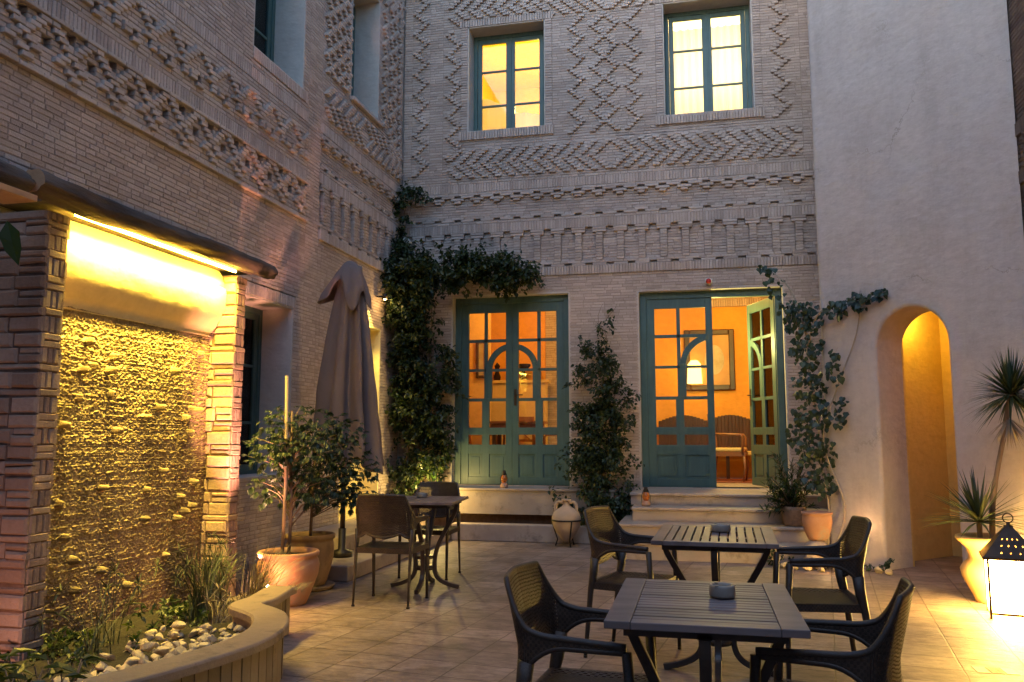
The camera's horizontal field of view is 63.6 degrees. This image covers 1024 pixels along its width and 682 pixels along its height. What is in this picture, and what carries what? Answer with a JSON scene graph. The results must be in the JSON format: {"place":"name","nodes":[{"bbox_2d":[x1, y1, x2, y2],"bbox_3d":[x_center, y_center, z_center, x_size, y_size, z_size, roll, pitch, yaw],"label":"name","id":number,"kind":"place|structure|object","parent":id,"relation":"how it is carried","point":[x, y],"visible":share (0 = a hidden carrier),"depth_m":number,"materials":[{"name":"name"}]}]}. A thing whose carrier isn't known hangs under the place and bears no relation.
{"place":"outdoors","nodes":[
{"label":"outdoors","id":0,"kind":"place"},
{"bbox_2d":[519,364,530,379],"bbox_3d":[0.186,0.510,13.500,0.240,0.260,0.240,-1,-7,13],"label":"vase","id":1,"kind":"object","parent":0,"point":[523,377],"visible":0.81,"depth_m":13.43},
{"bbox_2d":[230,539,1023,681],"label":"courtyard floor","id":2,"kind":"structure","parent":0,"point":[465,631],"depth_m":5.46,"materials":[{"name":"tile"}]},
{"bbox_2d":[0,220,21,265],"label":"foreground shrub","id":3,"kind":"object","parent":2,"relation":"on","point":[10,240],"visible":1,"depth_m":1.98,"materials":[{"name":"green plant"}]},
{"bbox_2d":[0,159,277,661],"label":"water wall","id":4,"kind":"structure","parent":2,"relation":"on","point":[122,349],"depth_m":5.43,"materials":[{"name":"beige"}]},
{"bbox_2d":[75,585,296,681],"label":"curved planter","id":5,"kind":"object","parent":2,"relation":"on","point":[253,652],"visible":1,"depth_m":3.88,"materials":[{"name":"concrete"}]},
{"bbox_2d":[0,600,239,681],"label":"planter soil","id":6,"kind":"structure","parent":5,"relation":"in","point":[117,650],"depth_m":4.78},
{"bbox_2d":[0,648,111,681],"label":"broad leaf plant","id":7,"kind":"object","parent":6,"relation":"on","point":[15,670],"visible":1,"depth_m":3.49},
{"bbox_2d":[54,676,62,681],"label":"rock","id":8,"kind":"object","parent":6,"relation":"on","point":[57,679],"visible":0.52,"depth_m":3.89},
{"bbox_2d":[31,580,147,662],"bbox_3d":[-2.263,1.499,4.499,0.626,0.461,0.597,-1,-7,13],"label":"grass clump","id":9,"kind":"object","parent":6,"relation":"on","point":[96,644],"visible":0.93,"depth_m":4.42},
{"bbox_2d":[87,661,107,673],"bbox_3d":[-2.133,1.671,4.241,0.064,0.096,0.154,-2,-7,14],"label":"rock","id":10,"kind":"object","parent":6,"relation":"on","point":[100,666],"visible":0.67,"depth_m":4.25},
{"bbox_2d":[100,653,114,660],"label":"rock","id":11,"kind":"object","parent":10,"relation":"on","point":[108,657],"visible":0.92,"depth_m":4.30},
{"bbox_2d":[0,594,210,681],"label":"ground cover","id":12,"kind":"object","parent":6,"relation":"on","point":[55,643],"visible":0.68,"depth_m":4.62,"materials":[{"name":"green plant"}]},
{"bbox_2d":[103,666,117,671],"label":"rock","id":13,"kind":"object","parent":6,"relation":"on","point":[111,668],"visible":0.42,"depth_m":4.12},
{"bbox_2d":[93,556,158,646],"bbox_3d":[-2.271,1.504,4.816,0.357,0.524,0.384,2,-7,-17],"label":"grass clump","id":14,"kind":"object","parent":6,"relation":"on","point":[116,581],"visible":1,"depth_m":4.82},
{"bbox_2d":[124,656,139,665],"bbox_3d":[-1.985,1.678,4.319,0.091,0.048,0.048,6,-9,-40],"label":"rock","id":15,"kind":"object","parent":6,"relation":"on","point":[130,661],"visible":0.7,"depth_m":4.31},
{"bbox_2d":[130,639,143,654],"bbox_3d":[-2.077,1.705,4.605,0.045,0.073,0.099,-2,-7,13],"label":"rock","id":16,"kind":"object","parent":6,"relation":"on","point":[140,640],"visible":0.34,"depth_m":4.61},
{"bbox_2d":[132,650,142,657],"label":"rock","id":17,"kind":"object","parent":6,"relation":"on","point":[138,653],"visible":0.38,"depth_m":4.43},
{"bbox_2d":[139,659,149,664],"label":"rock","id":18,"kind":"object","parent":6,"relation":"on","point":[142,661],"visible":0.71,"depth_m":4.04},
{"bbox_2d":[140,654,148,659],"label":"rock","id":19,"kind":"object","parent":6,"relation":"on","point":[143,656],"visible":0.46,"depth_m":4.37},
{"bbox_2d":[141,641,157,652],"bbox_3d":[-1.944,1.624,4.401,0.096,0.066,0.073,-22,-34,5],"label":"rock","id":20,"kind":"object","parent":6,"relation":"on","point":[148,646],"visible":1,"depth_m":4.39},
{"bbox_2d":[145,629,157,637],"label":"rock","id":21,"kind":"object","parent":6,"relation":"on","point":[151,632],"visible":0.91,"depth_m":4.82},
{"bbox_2d":[151,653,159,660],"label":"rock","id":22,"kind":"object","parent":6,"relation":"on","point":[154,656],"visible":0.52,"depth_m":4.33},
{"bbox_2d":[155,635,163,639],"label":"rock","id":23,"kind":"object","parent":6,"relation":"on","point":[158,637],"visible":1,"depth_m":4.65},
{"bbox_2d":[152,646,169,655],"bbox_3d":[-1.815,1.604,4.269,0.087,0.052,0.063,1,-7,-9],"label":"rock","id":24,"kind":"object","parent":6,"relation":"on","point":[162,650],"visible":0.88,"depth_m":4.25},
{"bbox_2d":[159,625,165,631],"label":"rock","id":25,"kind":"object","parent":6,"relation":"on","point":[163,628],"visible":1,"depth_m":4.78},
{"bbox_2d":[163,653,174,658],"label":"rock","id":26,"kind":"object","parent":6,"relation":"on","point":[167,655],"visible":0.25,"depth_m":4.19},
{"bbox_2d":[170,631,177,639],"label":"rock","id":27,"kind":"object","parent":6,"relation":"on","point":[174,634],"visible":1,"depth_m":4.60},
{"bbox_2d":[172,641,180,647],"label":"rock","id":28,"kind":"object","parent":6,"relation":"on","point":[176,644],"visible":0.67,"depth_m":4.42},
{"bbox_2d":[172,646,185,654],"bbox_3d":[-1.752,1.644,4.369,0.055,0.059,0.078,-2,-7,19],"label":"rock","id":29,"kind":"object","parent":6,"relation":"on","point":[178,650],"visible":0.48,"depth_m":4.35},
{"bbox_2d":[176,632,183,638],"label":"rock","id":30,"kind":"object","parent":6,"relation":"on","point":[180,634],"visible":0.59,"depth_m":4.70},
{"bbox_2d":[170,620,185,628],"bbox_3d":[-1.915,1.629,4.732,0.087,0.052,0.068,5,-9,-39],"label":"rock","id":31,"kind":"object","parent":30,"relation":"on","point":[177,624],"visible":1,"depth_m":4.72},
{"bbox_2d":[179,640,186,646],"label":"rock","id":32,"kind":"object","parent":6,"relation":"on","point":[183,643],"visible":0.52,"depth_m":4.53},
{"bbox_2d":[145,528,238,622],"bbox_3d":[-2.037,1.546,5.456,0.590,0.589,0.604,-1,-7,13],"label":"grass clump","id":33,"kind":"object","parent":6,"relation":"on","point":[205,583],"visible":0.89,"depth_m":5.44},
{"bbox_2d":[188,629,197,636],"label":"rock","id":34,"kind":"object","parent":6,"relation":"on","point":[193,632],"visible":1,"depth_m":4.70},
{"bbox_2d":[189,643,196,648],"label":"rock","id":35,"kind":"object","parent":6,"relation":"on","point":[192,645],"visible":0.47,"depth_m":4.46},
{"bbox_2d":[198,629,208,635],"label":"rock","id":36,"kind":"object","parent":6,"relation":"on","point":[201,632],"visible":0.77,"depth_m":4.67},
{"bbox_2d":[199,635,207,641],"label":"rock","id":37,"kind":"object","parent":6,"relation":"on","point":[202,638],"visible":0.89,"depth_m":4.42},
{"bbox_2d":[199,623,210,629],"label":"rock","id":38,"kind":"object","parent":6,"relation":"on","point":[205,625],"visible":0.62,"depth_m":4.75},
{"bbox_2d":[199,642,213,647],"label":"rock","id":39,"kind":"object","parent":6,"relation":"on","point":[203,644],"visible":0.44,"depth_m":4.38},
{"bbox_2d":[207,632,217,642],"bbox_3d":[-1.595,1.583,4.397,0.069,0.048,0.052,35,-35,-27],"label":"rock","id":40,"kind":"object","parent":6,"relation":"on","point":[212,638],"visible":0.9,"depth_m":4.39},
{"bbox_2d":[193,534,242,606],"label":"grass clump","id":41,"kind":"object","parent":6,"relation":"on","point":[225,582],"visible":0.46,"depth_m":6.04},
{"bbox_2d":[197,579,250,623],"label":"grass clump","id":42,"kind":"object","parent":6,"relation":"on","point":[217,617],"visible":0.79,"depth_m":5.09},
{"bbox_2d":[227,622,235,629],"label":"rock","id":43,"kind":"object","parent":6,"relation":"on","point":[231,625],"visible":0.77,"depth_m":4.68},
{"bbox_2d":[219,539,310,598],"bbox_3d":[-1.656,1.617,5.633,0.593,0.529,0.593,-1,-7,13],"label":"grass clump","id":44,"kind":"object","parent":6,"relation":"on","point":[258,584],"visible":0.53,"depth_m":5.59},
{"bbox_2d":[282,581,313,591],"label":"grass clump","id":45,"kind":"object","parent":5,"relation":"on","point":[299,586],"visible":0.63,"depth_m":5.37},
{"bbox_2d":[0,0,405,580],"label":"brick side wall","id":46,"kind":"structure","parent":2,"relation":"on","point":[269,132],"depth_m":7.72,"materials":[{"name":"beige brick"}]},
{"bbox_2d":[239,305,262,474],"bbox_3d":[-2.675,0.444,7.805,0.070,1.636,1.026,-1,-7,13],"label":"window","id":47,"kind":"structure","parent":46,"relation":"in","point":[253,317],"depth_m":8.17,"materials":[{"name":"teal glass"}]},
{"bbox_2d":[254,0,275,61],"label":"window","id":48,"kind":"structure","parent":46,"relation":"in","point":[264,33],"depth_m":8.67,"materials":[{"name":"teal glass"}]},
{"bbox_2d":[339,461,358,515],"bbox_3d":[-2.074,0.949,9.983,0.065,2.296,1.126,-1,-7,13],"label":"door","id":49,"kind":"structure","parent":46,"relation":"in","point":[353,481],"depth_m":10.21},
{"bbox_2d":[351,4,355,95],"bbox_3d":[-2.200,-3.691,10.474,0.070,1.626,0.836,-1,-7,13],"label":"window","id":50,"kind":"structure","parent":46,"relation":"in","point":[353,44],"depth_m":10.85,"materials":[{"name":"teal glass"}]},
{"bbox_2d":[376,294,387,299],"bbox_3d":[-1.646,-0.555,10.469,0.144,0.080,0.068,-1,-7,13],"label":"wall spotlight","id":51,"kind":"object","parent":46,"relation":"attached to","point":[384,296],"depth_m":10.44,"materials":[{"name":"black"}]},
{"bbox_2d":[379,180,545,495],"bbox_3d":[-0.763,-0.042,10.634,2.327,4.522,1.012,-1,-7,13],"label":"climbing vine","id":52,"kind":"object","parent":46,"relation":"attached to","point":[412,283],"visible":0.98,"depth_m":10.67,"materials":[{"name":"green plant"}]},
{"bbox_2d":[256,547,319,606],"bbox_3d":[-1.692,1.784,6.246,0.464,0.393,0.464,-1,-7,13],"label":"plant pot","id":53,"kind":"object","parent":2,"relation":"on","point":[307,573],"visible":0.65,"depth_m":6.10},
{"bbox_2d":[242,376,342,554],"bbox_3d":[-1.723,0.984,6.434,0.818,1.411,0.600,-1,-7,13],"label":"potted tree","id":54,"kind":"object","parent":53,"relation":"on","point":[288,450],"visible":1,"depth_m":6.35,"materials":[{"name":"green plant"}]},
{"bbox_2d":[285,531,335,591],"bbox_3d":[-1.688,1.834,6.899,0.430,0.446,0.430,-1,-7,13],"label":"plant pot","id":55,"kind":"object","parent":2,"relation":"on","point":[322,542],"visible":0.59,"depth_m":6.79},
{"bbox_2d":[283,409,380,535],"bbox_3d":[-1.491,1.100,6.900,0.904,1.068,0.536,-3,-7,27],"label":"potted tree","id":56,"kind":"object","parent":55,"relation":"on","point":[345,479],"visible":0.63,"depth_m":6.83,"materials":[{"name":"green plant"}]},
{"bbox_2d":[249,513,451,581],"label":"side steps","id":57,"kind":"structure","parent":2,"relation":"on","point":[341,569],"depth_m":7.90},
{"bbox_2d":[313,261,383,557],"bbox_3d":[-1.539,0.620,7.915,0.714,2.820,0.510,-1,-7,13],"label":"closed umbrella","id":58,"kind":"object","parent":57,"relation":"on","point":[346,383],"visible":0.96,"depth_m":7.85,"materials":[{"name":"fabric"}]},
{"bbox_2d":[351,494,428,608],"bbox_3d":[-0.931,1.575,6.327,0.485,0.832,0.476,-1,-7,13],"label":"wicker armchair","id":59,"kind":"object","parent":2,"relation":"on","point":[379,516],"visible":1,"depth_m":6.17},
{"bbox_2d":[397,481,460,579],"bbox_3d":[-0.739,1.721,7.580,0.485,0.832,0.476,-2,-7,14],"label":"wicker armchair","id":60,"kind":"object","parent":2,"relation":"on","point":[438,488],"visible":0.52,"depth_m":7.74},
{"bbox_2d":[390,496,468,593],"bbox_3d":[-0.728,1.698,6.944,0.600,0.731,0.720,-1,-7,8],"label":"slatted table","id":61,"kind":"object","parent":2,"relation":"on","point":[416,503],"visible":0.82,"depth_m":6.90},
{"bbox_2d":[417,492,426,497],"bbox_3d":[-0.781,1.333,7.163,0.090,0.041,0.090,-1,-7,13],"label":"ashtray","id":62,"kind":"object","parent":61,"relation":"on","point":[421,494],"visible":1,"depth_m":7.13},
{"bbox_2d":[421,484,618,525],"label":"stone platform","id":63,"kind":"structure","parent":2,"relation":"on","point":[514,504],"depth_m":10.26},
{"bbox_2d":[500,470,507,487],"bbox_3d":[-0.099,1.727,10.348,0.096,0.214,0.096,2,-7,-14],"label":"oil lantern","id":64,"kind":"object","parent":63,"relation":"on","point":[503,479],"visible":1,"depth_m":10.32,"materials":[{"name":"orange"}]},
{"bbox_2d":[452,522,589,543],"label":"stone kerb","id":65,"kind":"structure","parent":2,"relation":"on","point":[512,532],"depth_m":9.91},
{"bbox_2d":[551,519,581,546],"bbox_3d":[0.626,2.205,9.509,0.363,0.304,0.360,-1,-7,13],"label":"iron stand","id":66,"kind":"object","parent":2,"relation":"on","point":[570,530],"visible":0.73,"depth_m":9.39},
{"bbox_2d":[552,499,580,541],"bbox_3d":[0.629,2.066,9.525,0.336,0.485,0.336,-1,-7,13],"label":"amphora","id":67,"kind":"object","parent":66,"relation":"on","point":[565,511],"visible":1,"depth_m":9.42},
{"bbox_2d":[504,561,656,681],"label":"wicker armchair","id":68,"kind":"object","parent":2,"relation":"on","point":[542,628],"visible":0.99,"depth_m":2.91,"materials":[{"name":"wicker"}]},
{"bbox_2d":[548,304,644,525],"bbox_3d":[0.993,0.961,10.110,1.228,2.959,0.964,-1,-7,13],"label":"climbing shrub","id":69,"kind":"object","parent":2,"relation":"on","point":[586,458],"visible":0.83,"depth_m":10.12,"materials":[{"name":"green plant"}]},
{"bbox_2d":[397,0,827,520],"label":"brick facade","id":70,"kind":"structure","parent":2,"relation":"on","point":[613,179],"depth_m":10.90,"materials":[{"name":"beige brick"}]},
{"bbox_2d":[474,30,543,130],"bbox_3d":[-0.017,-3.616,11.678,1.066,1.496,0.070,-1,-7,13],"label":"window","id":71,"kind":"structure","parent":70,"relation":"in","point":[508,39],"depth_m":11.69,"materials":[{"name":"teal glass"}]},
{"bbox_2d":[483,40,539,114],"bbox_3d":[0.317,-3.442,13.264,2.100,2.700,3.030,-1,-7,13],"label":"room","id":72,"kind":"object","parent":70,"relation":"attached to","point":[526,81],"visible":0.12,"depth_m":14.38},
{"bbox_2d":[482,99,539,129],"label":"wall","id":73,"kind":"structure","parent":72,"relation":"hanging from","point":[493,118],"depth_m":11.95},
{"bbox_2d":[454,295,569,485],"bbox_3d":[0.003,0.652,11.019,1.576,2.508,0.118,-1,-7,13],"label":"door","id":74,"kind":"structure","parent":70,"relation":"in","point":[485,463],"depth_m":11.01,"materials":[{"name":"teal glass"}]},
{"bbox_2d":[668,16,739,31],"bbox_3d":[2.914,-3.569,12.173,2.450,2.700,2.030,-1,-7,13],"label":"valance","id":75,"kind":"object","parent":70,"relation":"attached to","point":[715,22],"depth_m":12.57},
{"bbox_2d":[668,24,742,113],"bbox_3d":[2.675,-3.548,11.312,1.261,1.560,0.042,-1,-7,13],"label":"sheer curtain","id":76,"kind":"object","parent":75,"relation":"hanging from","point":[688,67],"visible":0.39,"depth_m":11.33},
{"bbox_2d":[664,5,751,114],"bbox_3d":[2.622,-3.705,11.089,1.116,1.536,0.070,-1,-7,13],"label":"window","id":77,"kind":"structure","parent":70,"relation":"in","point":[705,16],"depth_m":11.09,"materials":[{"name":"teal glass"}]},
{"bbox_2d":[705,278,711,284],"bbox_3d":[2.473,-0.754,10.404,0.090,0.090,0.070,-1,-7,13],"label":"alarm light","id":78,"kind":"object","parent":70,"relation":"attached to","point":[708,281],"visible":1,"depth_m":10.39,"materials":[{"name":"red"}]},
{"bbox_2d":[639,288,787,488],"bbox_3d":[2.610,0.640,10.830,1.766,2.488,0.820,-1,-7,13],"label":"door","id":79,"kind":"structure","parent":70,"relation":"in","point":[679,465],"depth_m":10.54,"materials":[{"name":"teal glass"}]},
{"bbox_2d":[583,505,680,665],"bbox_3d":[0.689,1.405,4.866,0.476,0.832,0.485,-4,-8,28],"label":"wicker armchair","id":80,"kind":"object","parent":2,"relation":"on","point":[606,532],"visible":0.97,"depth_m":4.92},
{"bbox_2d":[604,578,810,681],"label":"slatted table","id":81,"kind":"object","parent":2,"relation":"on","point":[749,612],"visible":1,"depth_m":2.48,"materials":[{"name":"wood"}]},
{"bbox_2d":[709,582,735,598],"bbox_3d":[0.688,0.815,2.701,0.084,0.041,0.084,-1,-7,13],"label":"ashtray","id":82,"kind":"object","parent":81,"relation":"on","point":[720,590],"visible":1,"depth_m":2.67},
{"bbox_2d":[651,524,778,681],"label":"slatted table","id":83,"kind":"object","parent":2,"relation":"on","point":[668,537],"visible":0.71,"depth_m":4.36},
{"bbox_2d":[710,523,730,531],"bbox_3d":[1.153,1.032,4.572,0.110,0.041,0.110,-1,-7,13],"label":"ashtray","id":84,"kind":"object","parent":83,"relation":"on","point":[719,527],"visible":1,"depth_m":4.53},
{"bbox_2d":[609,487,829,563],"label":"stone steps","id":85,"kind":"structure","parent":2,"relation":"on","point":[701,506],"depth_m":8.91,"materials":[{"name":"stone"}]},
{"bbox_2d":[641,487,650,505],"bbox_3d":[1.494,1.733,9.222,0.096,0.214,0.096,-5,-9,39],"label":"oil lantern","id":86,"kind":"object","parent":85,"relation":"on","point":[645,496],"visible":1,"depth_m":9.20,"materials":[{"name":"orange"}]},
{"bbox_2d":[756,449,819,525],"bbox_3d":[2.845,1.509,8.541,0.629,0.797,0.540,-6,-9,43],"label":"potted oleander","id":87,"kind":"object","parent":85,"relation":"on","point":[787,498],"visible":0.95,"depth_m":8.54,"materials":[{"name":"green plant"}]},
{"bbox_2d":[803,540,826,568],"bbox_3d":[2.916,2.050,7.923,0.227,0.273,0.224,-1,-7,13],"label":"stone block","id":88,"kind":"object","parent":2,"relation":"on","point":[814,543],"depth_m":7.86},
{"bbox_2d":[801,510,832,540],"bbox_3d":[2.955,1.786,7.998,0.290,0.268,0.290,-1,-7,13],"label":"plant pot","id":89,"kind":"object","parent":88,"relation":"on","point":[817,525],"visible":1,"depth_m":7.90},
{"bbox_2d":[773,515,871,678],"bbox_3d":[1.635,1.342,4.324,0.476,0.832,0.485,-1,-7,10],"label":"wicker armchair","id":90,"kind":"object","parent":2,"relation":"on","point":[844,556],"visible":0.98,"depth_m":4.25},
{"bbox_2d":[767,549,894,571],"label":"plant","id":91,"kind":"object","parent":2,"relation":"on","point":[887,563],"visible":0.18,"depth_m":7.75,"materials":[{"name":"green plant"}]},
{"bbox_2d":[749,577,914,681],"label":"wicker armchair","id":92,"kind":"object","parent":2,"relation":"on","point":[881,636],"visible":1,"depth_m":2.44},
{"bbox_2d":[874,566,883,572],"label":"border stone","id":93,"kind":"object","parent":2,"relation":"on","point":[877,569],"visible":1,"depth_m":7.62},
{"bbox_2d":[885,569,892,574],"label":"border stone","id":94,"kind":"object","parent":2,"relation":"on","point":[888,571],"visible":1,"depth_m":7.52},
{"bbox_2d":[807,0,1023,581],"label":"plaster wall","id":95,"kind":"structure","parent":2,"relation":"on","point":[918,195],"depth_m":7.95,"materials":[{"name":"paint"}]},
{"bbox_2d":[756,263,888,544],"bbox_3d":[3.113,0.608,8.317,0.368,3.122,1.499,5,-8,-38],"label":"heart leaf vine","id":96,"kind":"object","parent":95,"relation":"attached to","point":[793,315],"visible":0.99,"depth_m":8.37,"materials":[{"name":"plant"}]},
{"bbox_2d":[955,532,996,603],"bbox_3d":[3.642,1.740,6.320,0.430,0.498,0.430,-1,-7,13],"label":"plant pot","id":97,"kind":"object","parent":2,"relation":"on","point":[972,569],"visible":0.48,"depth_m":6.26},
{"bbox_2d":[913,344,1023,537],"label":"yucca palm","id":98,"kind":"object","parent":97,"relation":"in","point":[1011,382],"visible":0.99,"depth_m":6.36,"materials":[{"name":"green plant"}]},
{"bbox_2d":[971,666,1019,674],"bbox_3d":[2.600,1.774,4.447,0.200,0.002,0.120,-1,-7,13],"label":"floor inlay","id":99,"kind":"object","parent":2,"relation":"on","point":[1010,671],"visible":1,"depth_m":4.45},
{"bbox_2d":[979,513,1023,618],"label":"metal lantern","id":100,"kind":"object","parent":2,"relation":"on","point":[1001,552],"visible":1,"depth_m":5.72,"materials":[{"name":"black glass"}]},
{"bbox_2d":[1006,0,1023,232],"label":"brick wall","id":101,"kind":"structure","parent":2,"relation":"on","point":[1015,10],"depth_m":6.99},
{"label":"ground","id":102,"kind":"structure","parent":0,"visible":0},
{"bbox_2d":[491,296,768,487],"bbox_3d":[1.844,0.526,12.069,6.400,3.098,2.580,-1,-7,13],"label":"dining room","id":103,"kind":"object","parent":102,"relation":"on","point":[729,313],"visible":0.21,"depth_m":13.22,"materials":[{"name":"paint"}]},
{"bbox_2d":[469,313,490,444],"bbox_3d":[-0.723,0.654,13.133,0.780,2.988,0.078,-1,-7,13],"label":"partition","id":104,"kind":"object","parent":103,"relation":"on","point":[476,387],"depth_m":13.06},
{"bbox_2d":[476,343,483,377],"bbox_3d":[-0.479,0.284,13.053,0.190,0.610,0.050,-1,-7,13],"label":"side picture","id":105,"kind":"object","parent":104,"relation":"attached to","point":[479,355],"visible":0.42,"depth_m":13.05},
{"bbox_2d":[469,425,497,444],"bbox_3d":[-0.462,1.617,12.606,0.523,0.954,0.502,0,-7,3],"label":"wooden chair","id":106,"kind":"object","parent":103,"relation":"on","point":[470,442],"visible":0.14,"depth_m":12.82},
{"bbox_2d":[494,363,500,379],"bbox_3d":[-0.244,0.501,13.598,0.120,0.300,0.120,-1,-7,13],"label":"vase","id":107,"kind":"object","parent":103,"relation":"on","point":[497,376],"visible":0.86,"depth_m":13.56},
{"bbox_2d":[490,421,547,444],"bbox_3d":[0.084,1.643,12.432,0.850,0.863,0.500,-1,-7,13],"label":"dining table","id":108,"kind":"object","parent":103,"relation":"on","point":[502,424],"visible":0.4,"depth_m":12.31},
{"bbox_2d":[503,417,534,444],"bbox_3d":[0.121,1.658,12.962,0.502,0.954,0.523,0,-7,3],"label":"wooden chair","id":109,"kind":"object","parent":103,"relation":"on","point":[532,440],"visible":0.27,"depth_m":13.17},
{"bbox_2d":[543,435,556,444],"bbox_3d":[0.707,1.576,12.251,0.523,0.954,0.502,0,-7,3],"label":"wooden chair","id":110,"kind":"object","parent":103,"relation":"on","point":[544,439],"visible":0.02,"depth_m":12.04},
{"bbox_2d":[687,360,701,383],"bbox_3d":[2.846,0.486,12.936,0.229,0.360,0.268,3,-7,-23],"label":"wall lamp","id":111,"kind":"object","parent":103,"relation":"attached to","point":[694,375],"visible":0.96,"depth_m":12.83,"materials":[{"name":"white"}]},
{"bbox_2d":[659,415,750,478],"bbox_3d":[3.299,1.602,12.538,2.120,0.968,0.410,-1,-7,13],"label":"wooden bench","id":112,"kind":"object","parent":103,"relation":"on","point":[732,424],"visible":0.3,"depth_m":12.73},
{"bbox_2d":[684,329,735,390],"bbox_3d":[3.118,0.298,13.045,0.770,0.960,0.050,-1,-7,13],"label":"framed picture","id":113,"kind":"object","parent":103,"relation":"attached to","point":[723,359],"visible":0.83,"depth_m":13.02},
{"bbox_2d":[717,479,751,482],"bbox_3d":[3.409,1.997,11.791,1.800,0.010,1.000,-1,-7,13],"label":"floor rug","id":114,"kind":"object","parent":103,"relation":"on","point":[732,481],"visible":0.21,"depth_m":11.56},
{"bbox_2d":[707,414,748,481],"bbox_3d":[3.080,1.520,11.770,0.523,0.954,0.502,-2,-7,21],"label":"wooden chair","id":115,"kind":"object","parent":114,"relation":"on","point":[723,451],"visible":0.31,"depth_m":11.55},
{"label":"rock","id":116,"kind":"object","parent":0,"visible":0},
{"bbox_2d":[77,674,93,680],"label":"rock","id":117,"kind":"object","parent":116,"relation":"on","point":[88,675],"visible":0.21,"depth_m":3.62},
{"label":"rock","id":118,"kind":"object","parent":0,"visible":0},
{"bbox_2d":[235,625,243,631],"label":"rock","id":119,"kind":"object","parent":118,"relation":"on","point":[239,628],"visible":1,"depth_m":4.57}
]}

